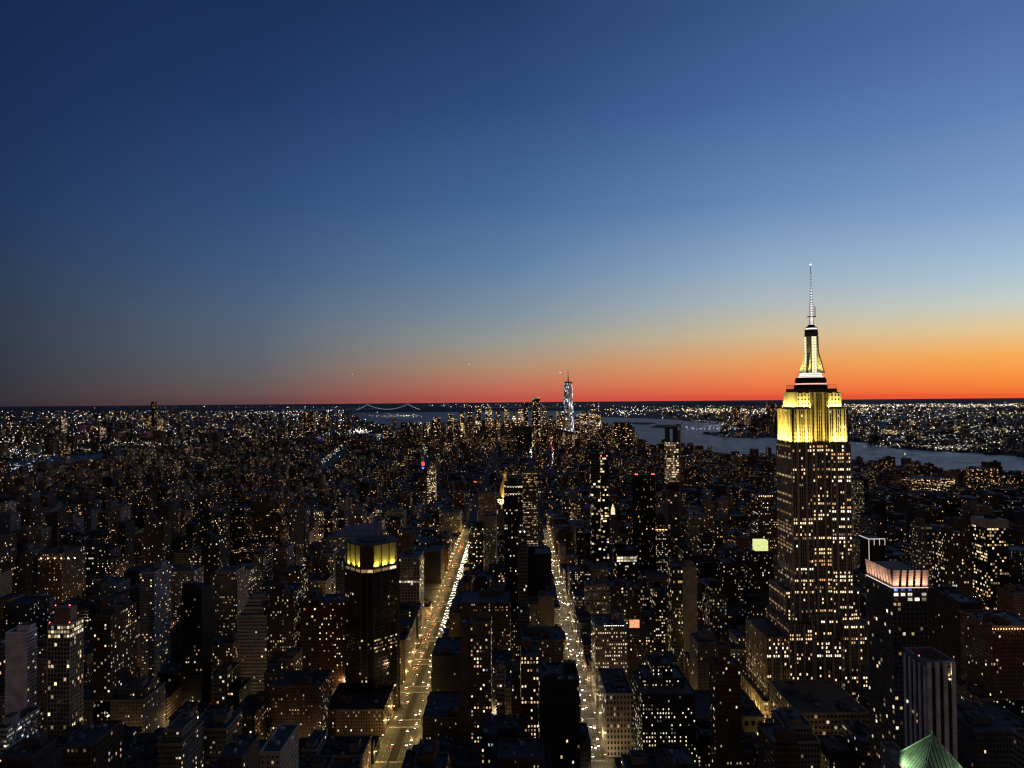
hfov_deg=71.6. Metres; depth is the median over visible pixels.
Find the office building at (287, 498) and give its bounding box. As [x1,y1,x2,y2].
[281,493,294,508]
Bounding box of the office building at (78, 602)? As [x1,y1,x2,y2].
[56,599,85,606]
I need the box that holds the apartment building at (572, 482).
[569,476,576,490]
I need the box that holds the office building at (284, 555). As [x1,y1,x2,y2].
[276,538,293,579]
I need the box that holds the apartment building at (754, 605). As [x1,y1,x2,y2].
[742,593,766,621]
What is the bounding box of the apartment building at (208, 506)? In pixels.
[199,493,217,537]
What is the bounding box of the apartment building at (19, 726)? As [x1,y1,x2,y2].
[0,705,43,754]
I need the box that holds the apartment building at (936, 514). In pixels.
[927,506,943,524]
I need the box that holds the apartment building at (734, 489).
[726,485,738,501]
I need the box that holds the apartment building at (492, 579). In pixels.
[477,573,494,587]
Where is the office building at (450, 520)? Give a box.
[439,509,461,533]
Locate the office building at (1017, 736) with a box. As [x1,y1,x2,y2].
[1011,728,1023,767]
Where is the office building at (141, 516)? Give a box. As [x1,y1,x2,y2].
[134,509,152,532]
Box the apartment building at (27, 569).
[16,543,43,595]
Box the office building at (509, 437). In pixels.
[507,434,511,441]
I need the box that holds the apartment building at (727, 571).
[715,557,737,603]
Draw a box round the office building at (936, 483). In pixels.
[904,475,955,490]
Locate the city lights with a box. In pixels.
[2,402,1023,551]
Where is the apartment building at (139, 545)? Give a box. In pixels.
[135,530,143,558]
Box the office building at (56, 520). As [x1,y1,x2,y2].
[45,509,68,548]
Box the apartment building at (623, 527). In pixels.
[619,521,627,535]
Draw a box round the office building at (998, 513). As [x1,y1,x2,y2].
[993,510,1001,517]
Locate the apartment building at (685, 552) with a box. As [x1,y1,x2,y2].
[678,542,691,562]
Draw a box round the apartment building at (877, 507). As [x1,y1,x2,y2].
[867,498,886,524]
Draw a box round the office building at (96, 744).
[61,720,121,767]
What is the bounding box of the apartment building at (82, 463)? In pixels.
[76,460,87,467]
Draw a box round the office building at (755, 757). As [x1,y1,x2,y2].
[753,744,757,767]
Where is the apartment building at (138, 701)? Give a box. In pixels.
[83,676,164,732]
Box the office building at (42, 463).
[39,460,45,467]
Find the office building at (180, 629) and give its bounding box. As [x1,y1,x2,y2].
[180,598,180,660]
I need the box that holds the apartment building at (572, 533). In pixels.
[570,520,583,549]
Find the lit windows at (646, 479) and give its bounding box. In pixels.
[637,479,654,578]
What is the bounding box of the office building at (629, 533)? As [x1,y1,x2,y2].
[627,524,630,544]
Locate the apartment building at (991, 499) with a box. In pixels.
[976,492,998,510]
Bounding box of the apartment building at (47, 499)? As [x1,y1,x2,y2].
[41,494,55,507]
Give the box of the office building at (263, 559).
[253,546,272,590]
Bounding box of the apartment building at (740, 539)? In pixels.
[732,530,748,550]
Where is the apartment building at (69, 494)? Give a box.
[61,490,77,499]
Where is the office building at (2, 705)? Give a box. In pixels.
[0,691,4,722]
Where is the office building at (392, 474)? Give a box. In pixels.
[390,471,394,488]
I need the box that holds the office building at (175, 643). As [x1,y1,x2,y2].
[170,622,179,662]
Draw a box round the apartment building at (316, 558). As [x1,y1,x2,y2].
[312,544,324,572]
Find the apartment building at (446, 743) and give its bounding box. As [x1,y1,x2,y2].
[439,735,454,767]
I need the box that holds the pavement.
[165,494,681,762]
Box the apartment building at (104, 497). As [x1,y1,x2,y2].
[98,493,113,508]
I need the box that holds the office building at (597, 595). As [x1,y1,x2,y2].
[584,577,610,613]
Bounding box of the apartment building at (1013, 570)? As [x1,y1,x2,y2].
[1009,556,1017,584]
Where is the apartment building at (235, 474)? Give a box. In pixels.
[231,469,239,485]
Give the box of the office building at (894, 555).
[885,549,909,561]
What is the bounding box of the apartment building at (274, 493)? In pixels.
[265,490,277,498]
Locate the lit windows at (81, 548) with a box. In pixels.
[41,548,83,600]
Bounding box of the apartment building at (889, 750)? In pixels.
[879,742,901,767]
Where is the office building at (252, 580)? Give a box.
[245,566,256,597]
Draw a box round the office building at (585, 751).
[580,723,590,767]
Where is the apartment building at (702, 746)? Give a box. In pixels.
[696,725,709,767]
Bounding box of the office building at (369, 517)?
[363,511,372,522]
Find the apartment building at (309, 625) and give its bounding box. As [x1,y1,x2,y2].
[300,589,323,669]
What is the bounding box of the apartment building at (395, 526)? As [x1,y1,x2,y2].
[388,515,403,555]
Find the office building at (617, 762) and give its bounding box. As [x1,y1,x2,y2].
[614,757,621,767]
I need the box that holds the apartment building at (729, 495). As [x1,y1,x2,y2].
[726,490,733,509]
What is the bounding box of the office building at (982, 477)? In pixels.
[966,466,997,490]
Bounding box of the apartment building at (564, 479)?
[561,473,568,486]
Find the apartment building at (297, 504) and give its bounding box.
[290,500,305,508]
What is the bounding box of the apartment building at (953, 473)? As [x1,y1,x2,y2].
[942,469,957,482]
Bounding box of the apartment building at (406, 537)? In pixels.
[400,528,413,553]
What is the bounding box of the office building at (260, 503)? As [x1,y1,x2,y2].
[253,493,276,529]
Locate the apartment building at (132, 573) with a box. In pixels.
[123,565,153,585]
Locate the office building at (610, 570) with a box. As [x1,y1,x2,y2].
[607,567,613,579]
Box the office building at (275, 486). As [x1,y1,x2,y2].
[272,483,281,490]
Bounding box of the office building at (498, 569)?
[488,563,504,582]
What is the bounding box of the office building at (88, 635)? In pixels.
[84,630,92,645]
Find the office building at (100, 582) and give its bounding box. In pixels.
[95,575,119,600]
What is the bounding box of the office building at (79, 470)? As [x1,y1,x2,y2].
[76,467,83,475]
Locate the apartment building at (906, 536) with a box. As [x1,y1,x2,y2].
[903,528,909,543]
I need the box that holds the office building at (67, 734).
[56,721,88,743]
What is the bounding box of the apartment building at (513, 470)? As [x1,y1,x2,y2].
[510,464,515,476]
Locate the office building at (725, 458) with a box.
[721,454,732,465]
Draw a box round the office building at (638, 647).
[626,620,649,686]
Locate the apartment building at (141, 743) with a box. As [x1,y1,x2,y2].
[122,726,163,757]
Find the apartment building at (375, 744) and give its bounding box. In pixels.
[371,736,379,763]
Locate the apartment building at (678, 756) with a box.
[665,745,696,767]
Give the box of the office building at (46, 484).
[44,481,52,490]
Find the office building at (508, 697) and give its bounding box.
[505,669,511,714]
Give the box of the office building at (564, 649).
[562,630,565,658]
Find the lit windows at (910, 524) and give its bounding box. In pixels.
[910,524,932,590]
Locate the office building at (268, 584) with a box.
[259,580,279,590]
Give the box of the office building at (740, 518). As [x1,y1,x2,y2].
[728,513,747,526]
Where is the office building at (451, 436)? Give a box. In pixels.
[450,429,453,446]
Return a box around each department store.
[693,689,764,734]
[768,680,869,734]
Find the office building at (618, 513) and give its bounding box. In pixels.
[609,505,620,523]
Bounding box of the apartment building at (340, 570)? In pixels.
[335,549,344,593]
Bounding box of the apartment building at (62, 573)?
[38,545,85,604]
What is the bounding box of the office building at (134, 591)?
[121,584,139,618]
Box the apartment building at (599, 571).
[588,561,607,579]
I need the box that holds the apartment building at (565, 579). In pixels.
[564,567,567,599]
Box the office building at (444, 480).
[442,474,447,488]
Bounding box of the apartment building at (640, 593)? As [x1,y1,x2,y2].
[628,579,646,619]
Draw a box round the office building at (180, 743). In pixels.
[157,704,203,767]
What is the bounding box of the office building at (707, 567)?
[698,557,715,578]
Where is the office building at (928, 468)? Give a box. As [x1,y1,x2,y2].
[924,462,933,475]
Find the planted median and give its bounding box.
[390,532,468,760]
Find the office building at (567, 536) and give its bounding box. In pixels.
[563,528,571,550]
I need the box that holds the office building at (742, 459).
[739,456,746,466]
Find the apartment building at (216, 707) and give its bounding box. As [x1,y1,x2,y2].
[205,704,232,710]
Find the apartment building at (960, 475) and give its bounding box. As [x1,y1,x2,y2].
[948,469,963,482]
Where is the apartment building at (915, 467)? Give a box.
[909,460,920,474]
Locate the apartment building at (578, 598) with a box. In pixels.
[572,584,583,635]
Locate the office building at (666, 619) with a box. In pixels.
[662,586,667,650]
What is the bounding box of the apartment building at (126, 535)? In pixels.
[118,517,134,565]
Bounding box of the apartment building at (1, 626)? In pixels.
[0,619,2,632]
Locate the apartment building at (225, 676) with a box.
[211,657,240,704]
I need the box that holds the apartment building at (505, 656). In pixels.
[492,645,511,714]
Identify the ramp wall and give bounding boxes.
[384,747,401,767]
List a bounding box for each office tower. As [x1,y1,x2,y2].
[345,534,399,710]
[459,420,464,437]
[504,476,522,610]
[511,410,516,427]
[522,470,537,546]
[538,659,579,767]
[656,512,667,575]
[859,534,884,572]
[891,732,962,767]
[903,647,957,760]
[927,584,982,675]
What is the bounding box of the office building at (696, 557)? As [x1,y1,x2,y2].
[692,553,711,576]
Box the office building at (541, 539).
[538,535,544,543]
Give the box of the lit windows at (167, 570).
[140,570,167,674]
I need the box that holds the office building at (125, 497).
[120,494,130,504]
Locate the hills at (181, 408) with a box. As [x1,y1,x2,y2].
[0,406,372,410]
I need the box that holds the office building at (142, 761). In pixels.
[126,754,157,767]
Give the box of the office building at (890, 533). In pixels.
[885,525,895,541]
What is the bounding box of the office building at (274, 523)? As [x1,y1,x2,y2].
[266,511,286,546]
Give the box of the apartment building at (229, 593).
[211,566,247,634]
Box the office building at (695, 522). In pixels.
[685,512,708,553]
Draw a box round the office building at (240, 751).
[217,732,258,767]
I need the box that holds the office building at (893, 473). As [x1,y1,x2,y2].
[886,468,900,480]
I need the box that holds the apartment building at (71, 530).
[60,522,77,545]
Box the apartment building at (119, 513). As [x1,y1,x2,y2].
[109,504,130,545]
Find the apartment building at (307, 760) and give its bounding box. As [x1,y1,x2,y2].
[299,751,334,767]
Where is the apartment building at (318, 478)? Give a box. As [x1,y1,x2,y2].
[314,474,323,487]
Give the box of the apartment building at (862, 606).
[860,594,865,619]
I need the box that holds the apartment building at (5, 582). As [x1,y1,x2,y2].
[0,570,11,596]
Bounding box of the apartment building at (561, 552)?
[558,541,565,575]
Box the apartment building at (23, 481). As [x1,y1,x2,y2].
[14,476,30,491]
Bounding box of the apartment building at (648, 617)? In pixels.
[640,608,655,654]
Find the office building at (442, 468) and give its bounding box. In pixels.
[441,463,444,474]
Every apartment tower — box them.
[47,605,83,737]
[138,560,171,676]
[144,516,170,565]
[181,581,211,704]
[291,505,309,568]
[470,612,491,741]
[518,528,527,658]
[590,460,600,562]
[599,455,608,560]
[632,473,655,578]
[667,561,683,672]
[681,560,697,651]
[709,642,741,767]
[751,492,771,549]
[851,479,864,536]
[865,559,928,767]
[931,526,968,595]
[971,513,1008,609]
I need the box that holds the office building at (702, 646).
[690,625,718,688]
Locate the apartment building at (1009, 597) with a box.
[996,583,1023,617]
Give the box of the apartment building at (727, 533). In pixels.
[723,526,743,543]
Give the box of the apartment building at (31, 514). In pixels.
[16,502,41,527]
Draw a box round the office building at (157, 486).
[152,483,162,500]
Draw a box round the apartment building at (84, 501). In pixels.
[80,494,95,508]
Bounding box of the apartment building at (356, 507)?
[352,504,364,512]
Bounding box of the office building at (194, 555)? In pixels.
[188,545,200,564]
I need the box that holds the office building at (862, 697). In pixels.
[855,690,868,710]
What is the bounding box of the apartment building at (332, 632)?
[318,592,344,687]
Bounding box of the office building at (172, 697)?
[165,682,180,720]
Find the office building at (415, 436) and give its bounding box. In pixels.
[414,425,416,443]
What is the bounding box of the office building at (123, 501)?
[119,499,127,504]
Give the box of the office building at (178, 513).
[177,508,180,531]
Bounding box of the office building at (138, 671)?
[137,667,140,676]
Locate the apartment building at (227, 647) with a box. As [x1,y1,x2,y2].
[217,630,237,667]
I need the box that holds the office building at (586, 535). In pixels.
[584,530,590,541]
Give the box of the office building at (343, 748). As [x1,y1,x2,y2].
[318,735,371,767]
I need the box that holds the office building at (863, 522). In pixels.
[859,518,866,526]
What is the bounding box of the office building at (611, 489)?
[609,486,614,502]
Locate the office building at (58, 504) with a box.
[48,502,62,509]
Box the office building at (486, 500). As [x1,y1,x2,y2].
[478,489,495,520]
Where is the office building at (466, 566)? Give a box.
[463,563,468,574]
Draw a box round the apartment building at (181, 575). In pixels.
[170,563,204,620]
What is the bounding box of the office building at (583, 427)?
[582,425,584,440]
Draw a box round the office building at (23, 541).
[17,537,27,549]
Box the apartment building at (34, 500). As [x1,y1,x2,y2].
[25,496,39,504]
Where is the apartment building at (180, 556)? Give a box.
[172,547,193,563]
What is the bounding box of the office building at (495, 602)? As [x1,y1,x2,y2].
[460,586,510,649]
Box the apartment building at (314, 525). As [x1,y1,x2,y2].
[309,519,318,540]
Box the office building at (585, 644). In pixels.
[581,636,590,670]
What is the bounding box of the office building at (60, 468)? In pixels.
[57,465,64,473]
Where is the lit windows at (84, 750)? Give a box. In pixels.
[67,748,120,760]
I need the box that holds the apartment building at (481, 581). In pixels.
[474,574,489,589]
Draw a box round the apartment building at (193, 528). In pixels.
[185,518,201,546]
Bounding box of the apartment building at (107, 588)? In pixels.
[100,578,130,598]
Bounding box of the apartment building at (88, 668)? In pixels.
[83,645,92,684]
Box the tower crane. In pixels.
[677,419,685,517]
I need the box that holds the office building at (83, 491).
[81,488,90,496]
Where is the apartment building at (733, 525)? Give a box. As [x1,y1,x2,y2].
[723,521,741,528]
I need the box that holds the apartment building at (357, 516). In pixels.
[350,509,365,524]
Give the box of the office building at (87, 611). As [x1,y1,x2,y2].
[78,601,99,629]
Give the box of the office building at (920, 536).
[909,518,932,595]
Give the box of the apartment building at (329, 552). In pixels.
[321,543,338,593]
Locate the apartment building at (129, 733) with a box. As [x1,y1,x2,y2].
[122,724,137,746]
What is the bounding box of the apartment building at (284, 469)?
[280,463,288,478]
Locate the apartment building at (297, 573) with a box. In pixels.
[279,564,308,598]
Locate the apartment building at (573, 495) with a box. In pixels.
[566,490,578,499]
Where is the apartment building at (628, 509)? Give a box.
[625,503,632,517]
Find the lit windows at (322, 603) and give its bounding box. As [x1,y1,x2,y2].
[320,603,343,680]
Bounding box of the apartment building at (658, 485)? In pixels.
[655,480,661,496]
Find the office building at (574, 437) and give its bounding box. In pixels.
[572,435,576,445]
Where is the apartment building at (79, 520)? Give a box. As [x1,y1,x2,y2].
[69,515,83,531]
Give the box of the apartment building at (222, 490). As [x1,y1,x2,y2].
[219,482,226,503]
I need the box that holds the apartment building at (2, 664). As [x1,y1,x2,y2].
[0,639,4,693]
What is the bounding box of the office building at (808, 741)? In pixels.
[765,707,820,767]
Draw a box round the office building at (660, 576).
[645,571,666,588]
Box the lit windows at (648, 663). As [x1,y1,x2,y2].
[632,663,694,761]
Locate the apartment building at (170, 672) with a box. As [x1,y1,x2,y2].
[157,662,180,684]
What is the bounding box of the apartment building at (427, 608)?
[424,599,431,618]
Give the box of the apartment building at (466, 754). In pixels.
[451,742,481,767]
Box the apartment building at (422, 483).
[418,475,426,491]
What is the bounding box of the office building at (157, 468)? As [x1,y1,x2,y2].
[156,467,164,475]
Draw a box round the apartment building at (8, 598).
[0,592,24,619]
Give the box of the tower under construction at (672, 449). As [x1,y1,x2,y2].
[664,426,681,557]
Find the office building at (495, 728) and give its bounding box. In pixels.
[481,714,523,767]
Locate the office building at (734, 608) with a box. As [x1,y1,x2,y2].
[727,604,741,611]
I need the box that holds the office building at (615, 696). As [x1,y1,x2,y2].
[598,668,632,756]
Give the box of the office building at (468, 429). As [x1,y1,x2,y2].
[465,424,471,439]
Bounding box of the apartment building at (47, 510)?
[42,507,59,514]
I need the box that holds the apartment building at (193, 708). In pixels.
[169,704,196,723]
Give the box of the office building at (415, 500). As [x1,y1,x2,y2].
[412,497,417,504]
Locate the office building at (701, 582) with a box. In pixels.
[697,577,720,629]
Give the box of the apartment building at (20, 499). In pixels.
[10,495,24,506]
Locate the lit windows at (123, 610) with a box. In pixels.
[94,610,135,716]
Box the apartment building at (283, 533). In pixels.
[279,525,288,545]
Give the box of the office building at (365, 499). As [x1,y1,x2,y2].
[361,496,368,506]
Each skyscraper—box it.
[61,418,66,432]
[100,426,105,438]
[145,416,150,426]
[151,401,156,428]
[157,418,163,430]
[303,411,315,433]
[383,430,394,438]
[427,421,429,433]
[433,417,440,435]
[448,413,453,433]
[460,411,464,424]
[467,407,471,424]
[475,405,481,435]
[485,407,491,430]
[496,410,499,440]
[504,408,508,428]
[517,426,531,451]
[518,409,522,425]
[524,403,527,425]
[532,397,539,446]
[541,408,546,432]
[549,414,552,442]
[556,410,563,430]
[564,376,573,431]
[574,416,579,433]
[580,412,587,435]
[589,409,594,429]
[595,415,600,429]
[601,422,607,431]
[612,422,631,446]
[732,406,739,423]
[741,264,868,722]
[744,414,750,424]
[766,402,774,420]
[881,428,900,434]
[953,426,966,431]
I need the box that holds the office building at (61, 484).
[56,480,64,488]
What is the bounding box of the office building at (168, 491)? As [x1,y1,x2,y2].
[164,486,172,500]
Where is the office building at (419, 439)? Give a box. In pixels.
[417,433,420,445]
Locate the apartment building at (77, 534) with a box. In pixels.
[67,531,82,544]
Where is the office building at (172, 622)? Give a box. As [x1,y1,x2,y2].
[170,619,175,626]
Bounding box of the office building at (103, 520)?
[98,508,108,531]
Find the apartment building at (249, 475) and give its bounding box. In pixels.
[246,471,256,483]
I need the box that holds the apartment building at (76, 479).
[71,474,81,486]
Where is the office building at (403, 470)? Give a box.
[400,467,406,479]
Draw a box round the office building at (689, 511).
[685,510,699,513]
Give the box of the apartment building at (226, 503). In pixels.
[222,497,230,508]
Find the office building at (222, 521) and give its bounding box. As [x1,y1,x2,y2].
[215,509,229,565]
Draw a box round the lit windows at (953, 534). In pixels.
[932,534,968,585]
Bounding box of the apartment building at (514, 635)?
[510,608,518,659]
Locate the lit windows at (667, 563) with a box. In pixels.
[667,563,682,653]
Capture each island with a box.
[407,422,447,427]
[632,422,656,424]
[650,425,680,427]
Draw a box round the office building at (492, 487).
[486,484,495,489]
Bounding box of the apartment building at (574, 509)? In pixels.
[570,500,580,519]
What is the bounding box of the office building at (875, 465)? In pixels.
[872,460,878,473]
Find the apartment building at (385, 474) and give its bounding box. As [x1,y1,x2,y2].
[382,468,387,485]
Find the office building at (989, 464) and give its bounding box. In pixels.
[981,462,993,467]
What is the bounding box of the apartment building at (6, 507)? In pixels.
[0,500,16,512]
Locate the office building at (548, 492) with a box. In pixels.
[544,487,552,498]
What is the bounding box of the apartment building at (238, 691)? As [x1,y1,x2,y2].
[227,677,250,710]
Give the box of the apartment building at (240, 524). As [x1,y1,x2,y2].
[228,505,251,552]
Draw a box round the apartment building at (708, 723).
[706,720,743,767]
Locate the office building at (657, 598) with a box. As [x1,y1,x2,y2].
[650,580,665,652]
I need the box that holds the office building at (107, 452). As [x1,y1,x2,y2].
[103,450,109,455]
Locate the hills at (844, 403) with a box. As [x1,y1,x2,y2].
[586,400,1023,406]
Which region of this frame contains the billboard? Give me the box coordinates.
[629,620,638,630]
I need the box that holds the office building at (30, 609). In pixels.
[3,591,49,637]
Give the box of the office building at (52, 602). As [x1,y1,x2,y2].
[30,592,55,622]
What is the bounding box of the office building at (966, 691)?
[956,680,1023,717]
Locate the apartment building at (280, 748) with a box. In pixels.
[259,723,299,767]
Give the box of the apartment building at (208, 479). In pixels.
[203,474,212,485]
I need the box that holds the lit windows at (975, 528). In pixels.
[972,528,1008,609]
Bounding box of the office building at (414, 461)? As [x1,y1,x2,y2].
[412,459,417,466]
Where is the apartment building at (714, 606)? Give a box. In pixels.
[702,579,726,641]
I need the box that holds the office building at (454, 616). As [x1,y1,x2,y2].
[449,604,459,636]
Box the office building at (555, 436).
[553,427,557,448]
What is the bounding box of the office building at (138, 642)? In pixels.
[137,619,139,666]
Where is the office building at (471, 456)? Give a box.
[468,453,474,460]
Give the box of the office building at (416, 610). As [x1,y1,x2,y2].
[410,603,421,648]
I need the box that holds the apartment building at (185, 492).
[179,486,189,499]
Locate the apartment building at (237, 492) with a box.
[231,488,246,497]
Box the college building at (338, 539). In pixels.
[326,522,383,550]
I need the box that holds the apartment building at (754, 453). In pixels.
[750,449,758,460]
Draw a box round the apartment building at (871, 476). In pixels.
[862,471,876,485]
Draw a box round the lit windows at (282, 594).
[271,594,298,650]
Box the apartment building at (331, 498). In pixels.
[326,492,337,504]
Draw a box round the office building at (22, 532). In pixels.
[12,525,30,539]
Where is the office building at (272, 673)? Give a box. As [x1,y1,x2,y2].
[264,651,283,720]
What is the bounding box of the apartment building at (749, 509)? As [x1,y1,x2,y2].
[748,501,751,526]
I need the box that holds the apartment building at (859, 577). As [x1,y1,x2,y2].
[853,568,866,588]
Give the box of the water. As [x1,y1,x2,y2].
[10,407,1023,471]
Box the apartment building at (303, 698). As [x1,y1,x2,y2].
[271,662,331,738]
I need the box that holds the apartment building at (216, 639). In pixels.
[212,635,226,672]
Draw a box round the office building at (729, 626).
[727,623,734,636]
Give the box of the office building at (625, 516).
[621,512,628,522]
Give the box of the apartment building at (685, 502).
[682,489,688,508]
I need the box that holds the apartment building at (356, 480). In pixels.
[352,476,362,487]
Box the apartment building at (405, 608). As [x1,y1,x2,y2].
[400,602,414,616]
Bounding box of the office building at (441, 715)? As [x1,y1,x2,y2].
[423,691,459,741]
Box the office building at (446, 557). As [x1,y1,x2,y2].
[440,543,449,570]
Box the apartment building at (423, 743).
[414,739,439,761]
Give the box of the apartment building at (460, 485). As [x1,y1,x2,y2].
[455,480,465,491]
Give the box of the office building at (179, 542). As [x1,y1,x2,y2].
[171,535,193,562]
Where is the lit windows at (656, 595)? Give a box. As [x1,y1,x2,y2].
[651,595,664,650]
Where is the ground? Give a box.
[0,398,1023,410]
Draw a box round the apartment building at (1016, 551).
[1009,545,1023,584]
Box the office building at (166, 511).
[156,503,176,533]
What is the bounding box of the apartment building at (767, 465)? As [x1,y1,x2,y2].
[762,459,773,471]
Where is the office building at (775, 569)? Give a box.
[773,559,777,579]
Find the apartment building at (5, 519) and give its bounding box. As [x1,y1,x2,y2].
[0,513,9,532]
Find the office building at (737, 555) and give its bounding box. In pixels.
[730,549,744,604]
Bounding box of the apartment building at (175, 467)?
[172,463,179,475]
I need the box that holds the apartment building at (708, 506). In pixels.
[701,496,715,548]
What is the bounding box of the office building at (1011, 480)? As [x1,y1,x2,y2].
[998,473,1021,487]
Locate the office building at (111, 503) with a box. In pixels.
[105,499,118,510]
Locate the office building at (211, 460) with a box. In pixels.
[208,457,214,465]
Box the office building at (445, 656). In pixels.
[431,637,459,690]
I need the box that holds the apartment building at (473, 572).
[463,569,479,585]
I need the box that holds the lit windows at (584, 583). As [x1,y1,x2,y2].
[584,583,609,612]
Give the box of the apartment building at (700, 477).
[693,472,705,484]
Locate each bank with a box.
[0,409,396,460]
[585,404,1023,456]
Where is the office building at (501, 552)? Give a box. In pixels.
[498,534,504,563]
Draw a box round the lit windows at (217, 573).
[213,573,246,632]
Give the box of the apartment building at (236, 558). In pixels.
[230,553,247,564]
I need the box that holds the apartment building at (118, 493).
[114,489,131,498]
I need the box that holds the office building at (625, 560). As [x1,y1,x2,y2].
[613,542,636,582]
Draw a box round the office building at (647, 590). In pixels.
[643,588,649,607]
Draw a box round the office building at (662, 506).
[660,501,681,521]
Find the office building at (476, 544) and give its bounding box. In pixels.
[469,521,483,570]
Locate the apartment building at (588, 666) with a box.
[584,654,591,685]
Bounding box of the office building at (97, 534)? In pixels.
[83,528,108,544]
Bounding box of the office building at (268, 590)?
[261,588,274,599]
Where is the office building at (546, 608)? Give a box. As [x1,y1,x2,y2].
[539,585,553,625]
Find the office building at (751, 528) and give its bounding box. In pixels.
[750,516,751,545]
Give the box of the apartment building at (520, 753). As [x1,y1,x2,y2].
[491,738,551,767]
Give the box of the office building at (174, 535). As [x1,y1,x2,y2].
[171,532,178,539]
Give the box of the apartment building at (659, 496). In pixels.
[656,492,663,506]
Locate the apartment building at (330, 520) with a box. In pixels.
[323,508,337,546]
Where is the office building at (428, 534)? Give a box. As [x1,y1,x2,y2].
[420,532,430,536]
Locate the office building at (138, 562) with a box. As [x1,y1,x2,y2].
[135,559,143,565]
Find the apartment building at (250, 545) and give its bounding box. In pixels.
[243,539,260,559]
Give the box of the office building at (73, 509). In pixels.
[66,503,81,515]
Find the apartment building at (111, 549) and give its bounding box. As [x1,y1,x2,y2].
[105,543,120,555]
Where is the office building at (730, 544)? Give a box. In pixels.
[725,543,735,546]
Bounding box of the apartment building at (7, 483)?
[3,476,12,493]
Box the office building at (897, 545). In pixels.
[886,542,905,550]
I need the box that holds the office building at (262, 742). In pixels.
[259,739,267,749]
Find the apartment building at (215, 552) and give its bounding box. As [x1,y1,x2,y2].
[201,532,228,582]
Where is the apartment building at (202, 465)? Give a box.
[197,462,207,469]
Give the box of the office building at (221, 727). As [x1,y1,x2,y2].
[198,709,241,767]
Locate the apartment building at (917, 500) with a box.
[912,496,924,504]
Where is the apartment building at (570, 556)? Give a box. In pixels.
[566,551,574,562]
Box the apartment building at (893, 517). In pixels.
[888,512,904,525]
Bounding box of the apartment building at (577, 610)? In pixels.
[575,608,584,647]
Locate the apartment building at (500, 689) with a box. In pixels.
[496,660,505,714]
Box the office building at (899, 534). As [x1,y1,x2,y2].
[891,525,904,541]
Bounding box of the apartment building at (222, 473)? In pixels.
[217,468,226,481]
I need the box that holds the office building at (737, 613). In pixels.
[731,612,741,616]
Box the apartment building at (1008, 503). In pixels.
[1003,500,1023,509]
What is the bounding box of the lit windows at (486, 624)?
[471,624,491,741]
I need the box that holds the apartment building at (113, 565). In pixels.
[93,554,127,576]
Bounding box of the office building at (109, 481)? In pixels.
[102,474,117,487]
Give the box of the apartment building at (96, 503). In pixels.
[89,499,101,507]
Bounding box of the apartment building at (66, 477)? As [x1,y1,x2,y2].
[59,473,71,486]
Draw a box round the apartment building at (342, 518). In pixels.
[337,508,348,530]
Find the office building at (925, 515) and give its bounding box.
[913,510,930,524]
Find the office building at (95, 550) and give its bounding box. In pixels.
[81,538,104,576]
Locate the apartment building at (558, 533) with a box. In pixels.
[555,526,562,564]
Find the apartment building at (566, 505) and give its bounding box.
[561,495,569,519]
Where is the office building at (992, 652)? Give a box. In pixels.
[959,609,1023,718]
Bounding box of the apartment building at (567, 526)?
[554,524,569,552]
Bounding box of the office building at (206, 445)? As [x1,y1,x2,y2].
[204,443,209,450]
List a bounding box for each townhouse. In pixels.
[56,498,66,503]
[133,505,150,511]
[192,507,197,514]
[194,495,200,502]
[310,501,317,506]
[319,524,323,531]
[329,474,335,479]
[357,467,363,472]
[366,505,375,511]
[376,508,383,516]
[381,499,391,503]
[381,508,387,517]
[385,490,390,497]
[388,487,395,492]
[403,508,412,518]
[415,522,422,527]
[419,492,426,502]
[420,516,435,525]
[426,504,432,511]
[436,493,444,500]
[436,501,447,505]
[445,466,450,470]
[452,532,459,543]
[462,512,466,522]
[464,504,468,518]
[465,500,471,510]
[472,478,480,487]
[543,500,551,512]
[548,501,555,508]
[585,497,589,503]
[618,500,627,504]
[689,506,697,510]
[702,492,712,496]
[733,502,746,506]
[743,479,752,483]
[744,484,754,488]
[874,486,885,489]
[889,480,900,485]
[965,488,970,494]
[970,489,979,495]
[1002,485,1012,489]
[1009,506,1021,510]
[1010,491,1023,496]
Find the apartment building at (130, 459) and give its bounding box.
[125,454,134,464]
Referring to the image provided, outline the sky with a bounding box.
[0,0,1023,406]
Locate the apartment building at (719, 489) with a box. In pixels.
[713,483,726,495]
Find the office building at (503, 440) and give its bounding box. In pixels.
[500,436,506,446]
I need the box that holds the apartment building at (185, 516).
[179,508,191,534]
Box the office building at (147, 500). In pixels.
[141,494,153,508]
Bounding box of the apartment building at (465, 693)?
[459,617,470,741]
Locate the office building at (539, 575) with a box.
[527,545,551,609]
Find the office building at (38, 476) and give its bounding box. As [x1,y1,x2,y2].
[30,471,42,488]
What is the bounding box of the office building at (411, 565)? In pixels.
[399,547,424,626]
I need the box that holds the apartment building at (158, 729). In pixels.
[153,727,165,732]
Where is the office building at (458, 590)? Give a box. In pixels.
[456,586,460,593]
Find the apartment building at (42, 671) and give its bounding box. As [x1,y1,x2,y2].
[37,634,46,733]
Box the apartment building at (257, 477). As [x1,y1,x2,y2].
[254,473,260,490]
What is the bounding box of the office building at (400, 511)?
[389,506,405,527]
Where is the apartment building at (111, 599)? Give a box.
[100,592,129,611]
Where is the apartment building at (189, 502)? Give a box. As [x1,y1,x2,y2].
[184,497,193,508]
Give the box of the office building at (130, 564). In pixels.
[128,561,133,568]
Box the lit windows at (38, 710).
[1,710,41,746]
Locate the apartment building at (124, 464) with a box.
[114,461,127,473]
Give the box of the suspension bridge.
[357,404,419,412]
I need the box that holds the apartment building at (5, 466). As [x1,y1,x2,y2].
[0,460,9,472]
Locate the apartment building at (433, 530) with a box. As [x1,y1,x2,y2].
[419,526,438,535]

